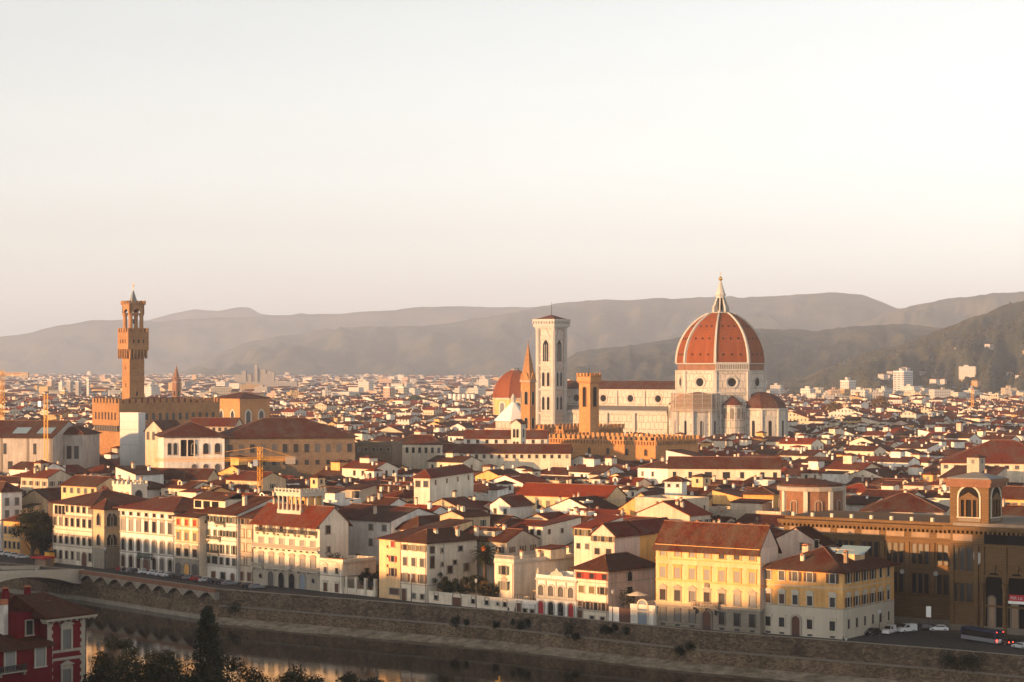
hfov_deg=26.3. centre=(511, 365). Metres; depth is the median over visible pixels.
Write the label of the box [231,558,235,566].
window
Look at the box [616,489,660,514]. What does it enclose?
blank gable house
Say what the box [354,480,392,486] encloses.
town house
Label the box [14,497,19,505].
window
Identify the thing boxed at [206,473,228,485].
town house
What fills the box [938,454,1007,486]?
town house
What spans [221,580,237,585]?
parked car
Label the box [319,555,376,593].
riverside house
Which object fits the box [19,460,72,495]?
town house
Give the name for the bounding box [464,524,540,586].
town house
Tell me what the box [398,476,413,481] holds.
town house
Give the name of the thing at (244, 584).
parked car
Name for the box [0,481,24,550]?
riverside house
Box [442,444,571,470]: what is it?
long house
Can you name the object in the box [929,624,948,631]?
parked car
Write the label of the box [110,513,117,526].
window
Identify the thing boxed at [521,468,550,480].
town house
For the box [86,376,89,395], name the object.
tower block
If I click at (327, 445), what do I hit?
window
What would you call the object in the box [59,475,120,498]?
house
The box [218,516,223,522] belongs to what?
window
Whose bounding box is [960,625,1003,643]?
city bus
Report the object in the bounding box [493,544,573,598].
riverside house
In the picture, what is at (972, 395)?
tower crane
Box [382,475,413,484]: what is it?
town house
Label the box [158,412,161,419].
window
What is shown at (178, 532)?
window
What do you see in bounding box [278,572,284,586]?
door
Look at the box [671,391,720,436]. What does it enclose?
scaffolding
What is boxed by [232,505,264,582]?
riverside house
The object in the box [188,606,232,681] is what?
conifer
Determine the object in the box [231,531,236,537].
window
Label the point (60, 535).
window
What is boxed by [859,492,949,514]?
house
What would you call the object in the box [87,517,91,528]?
window
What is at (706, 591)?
window
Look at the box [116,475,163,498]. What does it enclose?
town house
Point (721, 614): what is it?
window
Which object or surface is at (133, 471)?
town house
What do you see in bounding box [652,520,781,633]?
yellow palazzo
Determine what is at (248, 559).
window
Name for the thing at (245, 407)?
building
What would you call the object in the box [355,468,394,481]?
town house
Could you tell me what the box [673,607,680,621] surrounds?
window
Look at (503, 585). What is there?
window
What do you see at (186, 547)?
window
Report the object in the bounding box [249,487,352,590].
loggia palazzo
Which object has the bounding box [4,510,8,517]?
window
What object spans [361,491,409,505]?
town house
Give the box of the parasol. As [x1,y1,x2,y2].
[626,591,647,595]
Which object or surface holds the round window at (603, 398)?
in the cathedral
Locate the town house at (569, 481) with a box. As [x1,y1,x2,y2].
[547,478,584,483]
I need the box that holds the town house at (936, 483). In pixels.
[929,480,938,487]
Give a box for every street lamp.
[410,574,412,602]
[611,590,615,620]
[878,609,883,642]
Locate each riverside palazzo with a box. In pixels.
[46,490,152,566]
[112,496,193,575]
[193,494,286,581]
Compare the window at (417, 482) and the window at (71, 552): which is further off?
the window at (417, 482)
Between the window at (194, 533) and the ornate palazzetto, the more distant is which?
the window at (194, 533)
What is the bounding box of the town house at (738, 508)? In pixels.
[709,498,789,519]
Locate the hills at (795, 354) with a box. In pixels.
[567,324,941,385]
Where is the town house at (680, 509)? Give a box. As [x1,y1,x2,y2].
[635,495,712,521]
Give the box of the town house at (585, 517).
[566,510,594,522]
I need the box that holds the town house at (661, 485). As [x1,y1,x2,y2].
[652,477,711,488]
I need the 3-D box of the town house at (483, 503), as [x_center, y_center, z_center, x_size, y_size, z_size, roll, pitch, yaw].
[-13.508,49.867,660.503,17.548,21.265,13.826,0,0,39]
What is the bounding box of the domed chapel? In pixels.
[492,368,521,414]
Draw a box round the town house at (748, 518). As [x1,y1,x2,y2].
[733,513,791,529]
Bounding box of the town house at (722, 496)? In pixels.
[712,488,744,504]
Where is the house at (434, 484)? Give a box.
[411,464,476,503]
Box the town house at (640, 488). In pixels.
[618,481,648,493]
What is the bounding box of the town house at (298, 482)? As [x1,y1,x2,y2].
[286,479,309,486]
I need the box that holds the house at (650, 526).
[629,517,668,600]
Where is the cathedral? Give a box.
[567,272,787,436]
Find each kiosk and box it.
[31,555,54,566]
[43,550,55,563]
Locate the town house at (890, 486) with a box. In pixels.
[880,482,898,489]
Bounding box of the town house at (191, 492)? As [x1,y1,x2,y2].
[159,488,207,497]
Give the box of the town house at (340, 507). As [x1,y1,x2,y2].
[336,500,353,509]
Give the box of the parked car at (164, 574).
[161,572,171,576]
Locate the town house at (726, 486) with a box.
[712,483,745,488]
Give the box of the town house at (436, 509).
[404,497,447,513]
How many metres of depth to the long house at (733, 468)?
766.19 m
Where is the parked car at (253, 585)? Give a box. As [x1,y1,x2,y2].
[248,583,264,588]
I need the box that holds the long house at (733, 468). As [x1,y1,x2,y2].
[667,456,781,480]
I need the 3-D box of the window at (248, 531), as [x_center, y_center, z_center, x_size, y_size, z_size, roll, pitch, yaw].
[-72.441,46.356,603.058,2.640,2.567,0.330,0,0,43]
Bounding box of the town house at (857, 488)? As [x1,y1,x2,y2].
[846,481,878,494]
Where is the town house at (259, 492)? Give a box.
[251,485,275,495]
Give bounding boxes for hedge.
[325,552,345,559]
[432,572,498,596]
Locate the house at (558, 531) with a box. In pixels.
[526,516,581,547]
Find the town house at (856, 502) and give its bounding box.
[846,494,883,511]
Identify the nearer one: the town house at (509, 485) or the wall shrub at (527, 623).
the wall shrub at (527, 623)
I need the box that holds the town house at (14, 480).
[0,473,20,485]
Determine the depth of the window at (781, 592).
487.80 m
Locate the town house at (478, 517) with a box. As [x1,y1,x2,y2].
[438,503,491,526]
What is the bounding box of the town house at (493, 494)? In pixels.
[468,486,507,501]
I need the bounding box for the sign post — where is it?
[926,606,930,634]
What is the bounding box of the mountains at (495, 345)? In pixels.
[178,292,898,377]
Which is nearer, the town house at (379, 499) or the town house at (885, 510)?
the town house at (885, 510)
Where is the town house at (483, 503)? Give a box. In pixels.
[469,495,490,508]
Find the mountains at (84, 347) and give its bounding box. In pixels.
[0,306,534,373]
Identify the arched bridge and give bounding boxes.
[0,565,83,583]
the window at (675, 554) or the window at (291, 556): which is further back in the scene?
the window at (291, 556)
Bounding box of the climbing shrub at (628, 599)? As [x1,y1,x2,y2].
[618,587,635,606]
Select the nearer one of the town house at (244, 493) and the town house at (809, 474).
the town house at (244, 493)
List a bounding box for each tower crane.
[0,370,28,419]
[38,393,47,460]
[155,447,294,490]
[971,383,973,406]
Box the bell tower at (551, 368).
[532,302,570,425]
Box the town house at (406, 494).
[382,483,413,503]
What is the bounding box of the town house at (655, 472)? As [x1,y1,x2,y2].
[635,455,667,484]
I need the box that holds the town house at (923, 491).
[911,484,934,493]
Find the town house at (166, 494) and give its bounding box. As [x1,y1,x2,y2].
[150,491,177,498]
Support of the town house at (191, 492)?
on the ground
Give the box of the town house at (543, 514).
[524,508,563,519]
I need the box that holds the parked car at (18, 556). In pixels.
[15,554,29,558]
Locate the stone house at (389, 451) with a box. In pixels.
[355,441,401,464]
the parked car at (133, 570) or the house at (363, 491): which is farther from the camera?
the house at (363, 491)
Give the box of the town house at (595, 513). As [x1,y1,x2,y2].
[557,505,624,517]
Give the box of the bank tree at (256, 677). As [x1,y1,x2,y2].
[208,653,271,681]
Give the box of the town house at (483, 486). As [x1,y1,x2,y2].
[473,479,496,494]
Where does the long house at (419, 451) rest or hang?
on the ground
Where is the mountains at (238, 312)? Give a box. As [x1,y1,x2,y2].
[146,307,304,321]
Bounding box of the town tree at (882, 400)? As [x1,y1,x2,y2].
[871,395,890,410]
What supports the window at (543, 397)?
in the bell tower at (551, 368)
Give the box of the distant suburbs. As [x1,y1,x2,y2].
[0,371,1023,400]
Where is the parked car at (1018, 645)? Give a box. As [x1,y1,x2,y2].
[1011,642,1023,649]
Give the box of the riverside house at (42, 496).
[22,487,60,515]
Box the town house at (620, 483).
[606,479,629,484]
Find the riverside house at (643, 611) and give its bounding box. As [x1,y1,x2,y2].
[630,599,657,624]
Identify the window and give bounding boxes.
[3,443,6,454]
[4,498,9,505]
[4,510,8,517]
[4,651,15,671]
[7,461,12,469]
[8,541,11,548]
[12,541,15,549]
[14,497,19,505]
[24,619,34,636]
[33,443,36,454]
[33,647,47,668]
[52,514,56,525]
[52,533,57,542]
[58,515,62,525]
[58,533,62,543]
[58,549,62,558]
[60,621,74,651]
[60,660,74,681]
[64,515,68,526]
[64,534,68,543]
[64,550,68,559]
[67,446,71,458]
[69,516,74,526]
[70,505,74,512]
[70,535,74,544]
[70,551,74,559]
[74,446,78,458]
[75,516,80,527]
[75,535,80,545]
[76,551,79,560]
[81,506,85,513]
[81,517,86,527]
[81,536,86,545]
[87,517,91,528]
[87,536,91,546]
[87,553,91,561]
[96,512,100,525]
[96,533,100,546]
[106,513,113,526]
[106,534,113,547]
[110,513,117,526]
[110,534,117,547]
[120,517,125,530]
[120,537,125,549]
[120,553,126,567]
[127,554,133,567]
[128,518,133,530]
[128,537,133,550]
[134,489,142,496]
[135,518,140,531]
[135,555,141,568]
[136,538,141,551]
[143,519,148,532]
[143,539,149,552]
[145,412,148,420]
[146,431,149,439]
[151,412,155,420]
[151,519,156,533]
[151,539,156,553]
[151,556,157,570]
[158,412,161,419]
[158,557,165,571]
[159,520,164,533]
[159,540,164,553]
[165,412,168,419]
[166,558,172,572]
[167,443,171,454]
[167,521,172,534]
[167,541,172,554]
[171,412,175,419]
[173,443,177,454]
[175,529,180,540]
[175,543,181,556]
[176,517,180,525]
[178,412,181,419]
[183,518,188,525]
[183,530,188,540]
[183,544,189,556]
[185,412,188,419]
[191,443,196,454]
[191,531,197,541]
[191,545,197,557]
[192,519,197,526]
[203,443,208,453]
[206,515,210,521]
[206,543,210,552]
[206,555,210,563]
[211,555,217,564]
[212,515,217,521]
[212,529,216,536]
[212,543,217,552]
[214,443,220,453]
[215,463,219,471]
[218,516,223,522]
[218,530,223,536]
[218,544,223,553]
[218,556,223,564]
[225,516,230,523]
[225,530,230,537]
[225,557,229,565]
[226,545,229,554]
[228,444,232,452]
[230,409,234,416]
[231,517,236,523]
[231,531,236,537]
[231,545,236,554]
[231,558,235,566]
[239,444,243,452]
[240,519,245,524]
[240,528,244,537]
[240,542,244,551]
[240,556,244,565]
[245,409,251,423]
[246,529,251,538]
[246,543,251,552]
[246,557,251,566]
[250,444,254,452]
[257,550,263,566]
[258,409,264,418]
[258,536,263,544]
[261,444,265,452]
[267,551,274,563]
[268,537,273,543]
[271,444,276,452]
[277,526,285,532]
[278,537,284,544]
[278,552,284,568]
[282,444,287,452]
[288,553,294,569]
[289,538,294,546]
[293,444,298,452]
[298,528,306,534]
[298,554,305,566]
[299,539,304,545]
[304,444,308,452]
[309,555,315,567]
[310,540,315,548]
[315,443,319,452]
[322,562,327,573]
[325,443,330,451]
[325,525,330,534]
[326,546,330,552]
[334,563,339,574]
[336,443,341,451]
[342,491,348,497]
[347,443,351,451]
[351,491,358,497]
[368,523,373,530]
[368,538,372,545]
[382,524,386,531]
[388,587,399,595]
[389,555,396,562]
[389,567,396,576]
[390,540,395,547]
[401,544,408,550]
[401,572,409,582]
[402,556,407,565]
[409,544,417,550]
[410,557,416,566]
[410,573,416,582]
[415,480,420,487]
[417,574,426,583]
[418,545,425,551]
[419,558,424,567]
[419,593,424,599]
[423,480,428,487]
[429,545,435,553]
[429,555,435,568]
[433,592,438,600]
[447,565,453,573]
[457,545,462,551]
[463,562,469,571]
[470,596,475,604]
[480,519,485,526]
[484,597,489,605]
[496,546,503,552]
[498,565,508,575]
[498,576,508,590]
[499,401,505,413]
[502,599,507,607]
[509,546,514,552]
[520,545,525,551]
[524,391,527,404]
[524,417,527,428]
[530,544,535,550]
[531,391,533,404]
[531,417,533,428]
[536,583,544,595]
[537,500,540,508]
[541,369,544,385]
[541,394,544,409]
[542,339,549,361]
[546,369,549,385]
[546,394,549,409]
[546,584,554,596]
[556,339,561,361]
[556,369,558,385]
[556,394,558,409]
[556,585,564,597]
[559,369,562,385]
[559,394,562,409]
[567,586,574,598]
[572,393,578,402]
[573,528,579,535]
[576,542,580,548]
[576,571,581,578]
[577,584,584,593]
[577,600,582,609]
[581,529,587,536]
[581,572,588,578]
[582,386,586,406]
[583,601,591,609]
[585,543,589,549]
[586,529,592,536]
[588,585,595,594]
[589,572,594,579]
[591,535,599,541]
[591,601,599,610]
[592,386,596,406]
[594,547,599,554]
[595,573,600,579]
[597,586,606,595]
[599,393,607,402]
[599,602,607,611]
[600,536,606,541]
[601,573,607,580]
[605,548,611,553]
[606,536,614,542]
[625,448,628,455]
[626,393,634,403]
[626,570,632,581]
[626,585,632,595]
[653,394,662,403]
[657,563,667,577]
[658,551,666,555]
[658,583,666,600]
[658,606,666,620]
[672,564,682,578]
[673,552,681,556]
[673,584,681,601]
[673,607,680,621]
[678,375,681,388]
[687,553,696,557]
[687,565,696,579]
[687,586,696,602]
[688,471,691,478]
[688,609,695,622]
[694,376,705,388]
[701,566,711,580]
[702,553,711,558]
[702,587,711,603]
[704,471,711,478]
[716,567,726,582]
[717,588,726,604]
[717,611,725,625]
[718,554,726,559]
[722,472,729,478]
[726,376,738,388]
[731,568,741,583]
[732,555,741,560]
[732,589,741,606]
[733,612,740,626]
[740,472,744,478]
[747,556,756,561]
[747,569,756,584]
[747,590,756,607]
[748,613,756,627]
[754,376,760,388]
[764,569,771,579]
[764,588,771,603]
[764,613,772,626]
[777,570,785,580]
[777,589,785,604]
[777,614,785,627]
[789,571,800,581]
[790,500,796,514]
[790,589,799,605]
[799,542,804,550]
[803,572,815,582]
[805,590,813,606]
[805,616,813,629]
[813,539,819,548]
[815,500,821,511]
[826,573,838,583]
[827,618,836,631]
[828,592,836,607]
[845,573,851,583]
[845,592,851,607]
[846,618,850,629]
[854,572,859,582]
[854,590,859,606]
[855,616,858,627]
[862,570,867,581]
[862,589,867,604]
[863,615,867,626]
[870,569,875,579]
[870,587,875,603]
[871,613,874,624]
[878,568,882,578]
[878,586,883,601]
[886,567,890,576]
[886,585,890,600]
[886,610,890,621]
[954,546,958,570]
[954,581,958,601]
[957,487,980,521]
[958,546,965,571]
[958,582,965,602]
[966,547,972,571]
[966,582,972,602]
[984,570,1002,627]
[990,487,1001,521]
[1006,572,1023,628]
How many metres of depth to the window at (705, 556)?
497.42 m
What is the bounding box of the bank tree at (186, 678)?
[170,667,223,681]
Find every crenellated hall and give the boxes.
[536,423,624,435]
[549,432,699,460]
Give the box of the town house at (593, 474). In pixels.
[577,472,604,482]
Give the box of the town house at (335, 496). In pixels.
[323,489,361,505]
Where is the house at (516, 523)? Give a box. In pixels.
[499,518,545,531]
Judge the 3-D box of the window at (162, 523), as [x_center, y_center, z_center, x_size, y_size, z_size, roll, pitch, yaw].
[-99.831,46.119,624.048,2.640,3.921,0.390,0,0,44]
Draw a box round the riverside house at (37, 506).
[22,503,40,512]
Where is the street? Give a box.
[0,554,1023,654]
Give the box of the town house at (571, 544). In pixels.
[564,541,573,552]
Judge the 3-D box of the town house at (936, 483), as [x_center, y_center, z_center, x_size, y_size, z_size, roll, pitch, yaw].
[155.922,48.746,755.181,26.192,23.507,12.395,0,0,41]
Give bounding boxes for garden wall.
[344,576,377,596]
[429,591,535,610]
[609,606,630,622]
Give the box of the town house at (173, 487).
[159,473,209,495]
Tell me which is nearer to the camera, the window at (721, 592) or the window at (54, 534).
the window at (721, 592)
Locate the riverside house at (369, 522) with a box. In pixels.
[338,503,435,564]
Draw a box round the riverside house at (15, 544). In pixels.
[0,512,51,554]
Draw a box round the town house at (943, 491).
[924,482,949,497]
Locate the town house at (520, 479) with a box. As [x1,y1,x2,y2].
[487,472,548,486]
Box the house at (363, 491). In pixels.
[339,484,376,502]
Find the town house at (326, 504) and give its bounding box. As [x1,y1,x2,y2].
[323,502,338,506]
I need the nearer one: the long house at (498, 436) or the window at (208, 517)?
the window at (208, 517)
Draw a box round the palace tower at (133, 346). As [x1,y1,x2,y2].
[118,285,148,398]
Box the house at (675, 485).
[662,475,689,494]
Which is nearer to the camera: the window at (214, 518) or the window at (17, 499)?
the window at (214, 518)
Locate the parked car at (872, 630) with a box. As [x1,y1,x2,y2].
[864,627,880,634]
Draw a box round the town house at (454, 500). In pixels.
[432,490,489,513]
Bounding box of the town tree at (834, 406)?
[824,402,842,411]
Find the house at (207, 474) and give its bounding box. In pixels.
[153,468,219,483]
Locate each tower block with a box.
[47,377,54,389]
[58,380,64,389]
[60,387,68,395]
[67,378,73,391]
[75,379,80,395]
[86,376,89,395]
[383,383,394,397]
[398,384,407,395]
[840,377,855,388]
[893,368,912,392]
[959,365,976,378]
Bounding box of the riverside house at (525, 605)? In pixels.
[515,590,535,612]
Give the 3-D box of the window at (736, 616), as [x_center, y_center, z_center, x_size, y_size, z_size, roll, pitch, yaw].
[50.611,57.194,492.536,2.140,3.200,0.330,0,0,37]
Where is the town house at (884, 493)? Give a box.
[860,484,925,497]
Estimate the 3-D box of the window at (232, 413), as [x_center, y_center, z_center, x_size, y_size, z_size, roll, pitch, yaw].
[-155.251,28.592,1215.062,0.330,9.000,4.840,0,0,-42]
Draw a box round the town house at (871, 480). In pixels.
[847,473,918,484]
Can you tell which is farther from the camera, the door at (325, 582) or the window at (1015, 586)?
the door at (325, 582)
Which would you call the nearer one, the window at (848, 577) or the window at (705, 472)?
the window at (848, 577)
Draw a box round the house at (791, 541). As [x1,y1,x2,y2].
[776,525,838,559]
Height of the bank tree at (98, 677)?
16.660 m
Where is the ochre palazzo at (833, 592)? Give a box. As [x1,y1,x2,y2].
[762,543,901,638]
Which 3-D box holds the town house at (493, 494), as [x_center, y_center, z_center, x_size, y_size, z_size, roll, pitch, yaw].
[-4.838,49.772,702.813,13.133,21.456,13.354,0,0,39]
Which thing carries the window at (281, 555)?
in the loggia palazzo at (300, 532)
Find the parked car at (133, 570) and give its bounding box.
[130,568,137,572]
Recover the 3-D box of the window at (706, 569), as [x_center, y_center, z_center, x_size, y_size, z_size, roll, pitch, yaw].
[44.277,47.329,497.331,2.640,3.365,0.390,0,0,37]
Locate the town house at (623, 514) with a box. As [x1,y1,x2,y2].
[612,508,636,518]
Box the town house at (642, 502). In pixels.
[635,495,708,514]
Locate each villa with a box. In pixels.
[0,585,98,681]
[878,373,887,379]
[919,370,926,375]
[929,378,939,385]
[938,378,946,385]
[971,379,981,387]
[985,343,993,349]
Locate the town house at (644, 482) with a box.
[608,475,651,487]
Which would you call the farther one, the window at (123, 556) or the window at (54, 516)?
the window at (54, 516)
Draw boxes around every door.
[81,552,86,565]
[142,558,150,573]
[175,562,181,573]
[183,563,189,573]
[191,564,197,575]
[211,570,215,577]
[220,571,225,579]
[230,573,234,580]
[240,571,243,580]
[247,572,251,581]
[267,571,273,585]
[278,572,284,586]
[288,573,294,587]
[299,574,305,589]
[322,580,327,591]
[333,581,339,592]
[401,588,406,600]
[452,592,461,605]
[515,600,521,611]
[537,600,544,613]
[547,600,554,614]
[557,601,564,615]
[567,602,574,616]
[577,606,582,617]
[637,599,647,624]
[701,609,712,629]
[790,614,801,635]
[988,595,995,626]
[1010,604,1018,628]
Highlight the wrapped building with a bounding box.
[120,412,144,465]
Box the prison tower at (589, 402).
[577,373,600,435]
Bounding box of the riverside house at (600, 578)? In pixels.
[569,552,655,620]
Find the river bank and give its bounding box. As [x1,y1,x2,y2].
[215,617,909,681]
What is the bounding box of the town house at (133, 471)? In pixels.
[115,462,165,483]
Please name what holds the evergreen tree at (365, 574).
on the ground
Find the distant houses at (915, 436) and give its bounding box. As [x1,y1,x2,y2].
[0,392,1023,480]
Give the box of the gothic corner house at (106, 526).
[89,498,119,568]
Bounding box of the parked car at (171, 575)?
[168,572,178,577]
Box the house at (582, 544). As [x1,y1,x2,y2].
[571,515,623,570]
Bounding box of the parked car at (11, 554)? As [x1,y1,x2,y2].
[7,552,17,556]
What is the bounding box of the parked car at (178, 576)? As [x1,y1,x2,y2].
[175,573,184,578]
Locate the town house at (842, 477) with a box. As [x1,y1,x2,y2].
[818,470,851,483]
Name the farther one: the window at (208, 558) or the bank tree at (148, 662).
the window at (208, 558)
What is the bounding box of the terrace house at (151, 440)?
[143,419,180,467]
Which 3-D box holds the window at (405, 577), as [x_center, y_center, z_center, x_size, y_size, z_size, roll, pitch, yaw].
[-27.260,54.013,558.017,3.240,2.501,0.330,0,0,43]
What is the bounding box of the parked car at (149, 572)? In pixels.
[146,570,155,574]
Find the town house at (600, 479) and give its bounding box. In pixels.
[585,476,608,483]
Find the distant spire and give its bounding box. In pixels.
[172,364,180,396]
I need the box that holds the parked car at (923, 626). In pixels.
[917,623,934,630]
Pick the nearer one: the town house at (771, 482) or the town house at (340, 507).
the town house at (340, 507)
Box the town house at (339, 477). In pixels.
[325,474,354,481]
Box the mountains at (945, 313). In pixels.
[862,291,1023,327]
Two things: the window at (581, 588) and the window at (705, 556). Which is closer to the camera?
the window at (705, 556)
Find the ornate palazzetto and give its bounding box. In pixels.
[535,568,577,616]
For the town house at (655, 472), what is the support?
on the ground
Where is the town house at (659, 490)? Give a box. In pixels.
[647,487,693,494]
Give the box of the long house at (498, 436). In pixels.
[463,430,548,443]
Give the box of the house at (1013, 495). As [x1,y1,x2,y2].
[1002,486,1023,504]
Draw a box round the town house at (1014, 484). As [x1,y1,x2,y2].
[1007,477,1023,485]
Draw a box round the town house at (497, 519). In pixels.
[482,509,520,526]
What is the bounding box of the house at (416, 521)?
[395,514,493,531]
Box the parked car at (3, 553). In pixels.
[1,551,10,555]
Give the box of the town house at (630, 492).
[621,486,638,497]
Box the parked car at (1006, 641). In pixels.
[1000,638,1013,645]
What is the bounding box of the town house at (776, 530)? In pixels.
[749,522,783,532]
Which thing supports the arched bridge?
in the river
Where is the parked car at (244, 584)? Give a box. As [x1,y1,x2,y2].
[240,582,250,587]
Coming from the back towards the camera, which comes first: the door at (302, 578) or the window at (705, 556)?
the door at (302, 578)
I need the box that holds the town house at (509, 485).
[484,480,517,493]
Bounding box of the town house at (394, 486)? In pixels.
[376,481,413,490]
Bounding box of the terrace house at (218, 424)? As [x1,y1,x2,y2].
[190,417,242,431]
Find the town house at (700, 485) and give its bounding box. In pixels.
[687,473,722,494]
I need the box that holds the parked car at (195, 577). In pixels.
[190,575,200,580]
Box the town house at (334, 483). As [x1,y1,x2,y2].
[325,475,343,485]
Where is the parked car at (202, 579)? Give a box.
[198,577,209,581]
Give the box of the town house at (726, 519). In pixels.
[710,511,735,522]
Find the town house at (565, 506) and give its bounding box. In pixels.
[545,492,618,513]
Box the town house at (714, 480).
[710,475,742,484]
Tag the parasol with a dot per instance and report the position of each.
(636, 593)
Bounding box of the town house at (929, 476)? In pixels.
[921,471,938,481]
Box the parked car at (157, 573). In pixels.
[154,571,163,575]
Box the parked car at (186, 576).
[181,574,192,579]
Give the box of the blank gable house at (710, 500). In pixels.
[680,495,712,506]
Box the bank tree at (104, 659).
[85,632,143,681]
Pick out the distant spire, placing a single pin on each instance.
(176, 385)
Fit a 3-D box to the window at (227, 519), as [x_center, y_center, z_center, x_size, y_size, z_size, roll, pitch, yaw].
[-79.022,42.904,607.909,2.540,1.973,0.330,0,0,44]
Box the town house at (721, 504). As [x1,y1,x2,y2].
[712,500,730,505]
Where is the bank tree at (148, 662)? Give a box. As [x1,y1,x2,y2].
[132,648,185,681]
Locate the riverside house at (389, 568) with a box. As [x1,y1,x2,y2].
[374,518,472,599]
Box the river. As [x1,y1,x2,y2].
[0,592,795,681]
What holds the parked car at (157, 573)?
on the street
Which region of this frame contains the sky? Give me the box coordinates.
[0,0,1023,336]
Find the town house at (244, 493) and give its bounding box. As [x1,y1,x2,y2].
[231,488,257,494]
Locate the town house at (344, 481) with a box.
[325,477,351,484]
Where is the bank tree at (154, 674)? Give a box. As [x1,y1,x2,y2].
[102,650,217,681]
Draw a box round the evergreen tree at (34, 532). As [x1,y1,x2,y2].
[8,504,52,561]
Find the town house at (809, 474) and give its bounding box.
[792,470,822,478]
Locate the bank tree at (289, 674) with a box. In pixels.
[273,664,324,681]
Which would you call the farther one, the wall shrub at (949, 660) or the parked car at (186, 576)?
the parked car at (186, 576)
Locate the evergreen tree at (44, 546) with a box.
[35,513,51,555]
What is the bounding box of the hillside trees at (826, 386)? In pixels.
[773,300,1023,393]
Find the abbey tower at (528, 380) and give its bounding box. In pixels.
[520,341,536,429]
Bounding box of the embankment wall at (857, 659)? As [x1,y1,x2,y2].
[0,562,1023,681]
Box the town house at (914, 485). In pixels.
[903,482,932,489]
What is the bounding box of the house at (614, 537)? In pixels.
[588,519,654,558]
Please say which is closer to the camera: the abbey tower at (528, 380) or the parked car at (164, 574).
the parked car at (164, 574)
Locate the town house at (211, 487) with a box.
[198,482,233,491]
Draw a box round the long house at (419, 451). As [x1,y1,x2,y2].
[397,434,452,468]
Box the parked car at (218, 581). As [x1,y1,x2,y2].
[214,579,224,584]
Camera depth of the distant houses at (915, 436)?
1338.27 m
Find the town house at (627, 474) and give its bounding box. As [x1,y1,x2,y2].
[606,471,637,477]
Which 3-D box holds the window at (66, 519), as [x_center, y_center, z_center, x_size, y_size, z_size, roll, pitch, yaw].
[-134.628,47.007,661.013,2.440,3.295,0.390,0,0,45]
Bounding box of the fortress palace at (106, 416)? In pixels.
[92,397,219,456]
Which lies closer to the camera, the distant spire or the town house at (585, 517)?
the town house at (585, 517)
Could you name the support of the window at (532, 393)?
in the abbey tower at (528, 380)
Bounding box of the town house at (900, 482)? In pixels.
[877,476,926,486]
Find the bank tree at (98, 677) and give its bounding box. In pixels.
[80,664,113,681]
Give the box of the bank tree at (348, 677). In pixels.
[335,671,384,681]
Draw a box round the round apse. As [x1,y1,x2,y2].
[777,478,845,514]
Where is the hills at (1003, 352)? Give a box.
[781,301,1023,393]
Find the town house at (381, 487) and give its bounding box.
[376,485,395,495]
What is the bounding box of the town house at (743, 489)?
[736,482,751,491]
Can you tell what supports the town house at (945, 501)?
on the ground
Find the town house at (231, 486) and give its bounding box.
[222,481,253,492]
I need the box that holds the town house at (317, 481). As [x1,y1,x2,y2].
[286,474,342,489]
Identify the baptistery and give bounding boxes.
[494,394,520,429]
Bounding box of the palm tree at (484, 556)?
[469,540,496,579]
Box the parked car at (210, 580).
[206,578,216,583]
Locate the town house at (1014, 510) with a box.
[1002,497,1023,515]
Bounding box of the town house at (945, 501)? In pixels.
[926,498,949,514]
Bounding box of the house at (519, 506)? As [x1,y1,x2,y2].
[487,494,534,518]
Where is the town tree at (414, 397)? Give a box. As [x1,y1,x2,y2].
[408,395,420,400]
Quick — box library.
[777,510,1023,635]
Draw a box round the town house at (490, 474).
[474,465,519,480]
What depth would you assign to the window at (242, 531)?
605.15 m
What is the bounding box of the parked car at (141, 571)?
[138,569,146,573]
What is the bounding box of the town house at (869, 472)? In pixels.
[849,466,901,477]
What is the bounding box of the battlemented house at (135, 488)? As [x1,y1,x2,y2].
[112,480,147,497]
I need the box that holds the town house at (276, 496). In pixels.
[266,490,286,500]
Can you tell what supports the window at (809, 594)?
in the ochre palazzo at (833, 592)
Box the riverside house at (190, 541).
[170,491,248,576]
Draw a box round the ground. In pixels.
[5,374,1023,638]
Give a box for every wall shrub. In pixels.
[226,599,243,615]
[449,614,459,627]
[492,620,498,628]
[516,620,523,629]
[521,617,530,628]
[558,618,576,639]
[571,632,579,640]
[599,624,606,633]
[605,627,611,633]
[611,623,618,630]
[621,625,629,634]
[674,645,684,656]
[684,640,695,650]
[938,649,958,670]
[955,652,973,673]
[965,649,988,672]
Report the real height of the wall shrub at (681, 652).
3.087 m
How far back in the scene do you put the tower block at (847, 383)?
2705.18 m
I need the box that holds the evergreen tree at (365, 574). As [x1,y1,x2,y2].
[357,568,378,589]
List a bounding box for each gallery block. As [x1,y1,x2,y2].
[0,420,74,475]
[63,425,101,467]
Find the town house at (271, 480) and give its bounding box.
[224,466,287,491]
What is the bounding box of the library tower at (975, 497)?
[943,472,1008,526]
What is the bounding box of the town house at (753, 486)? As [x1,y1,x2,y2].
[744,483,776,489]
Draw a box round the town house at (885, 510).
[873,509,894,512]
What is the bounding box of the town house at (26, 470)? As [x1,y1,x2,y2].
[10,467,27,475]
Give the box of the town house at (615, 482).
[600,480,619,484]
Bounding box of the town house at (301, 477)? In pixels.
[285,475,309,481]
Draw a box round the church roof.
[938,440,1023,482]
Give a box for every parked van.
[882,624,896,634]
[896,623,917,632]
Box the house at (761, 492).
[740,486,778,507]
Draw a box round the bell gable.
[510,419,526,443]
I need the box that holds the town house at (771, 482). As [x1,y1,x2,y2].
[736,473,803,487]
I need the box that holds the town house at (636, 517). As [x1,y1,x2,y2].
[623,516,657,520]
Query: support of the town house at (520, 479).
on the ground
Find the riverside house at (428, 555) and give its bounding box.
[394,525,483,602]
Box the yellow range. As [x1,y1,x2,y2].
[515,482,627,514]
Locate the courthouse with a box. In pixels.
[231,365,297,386]

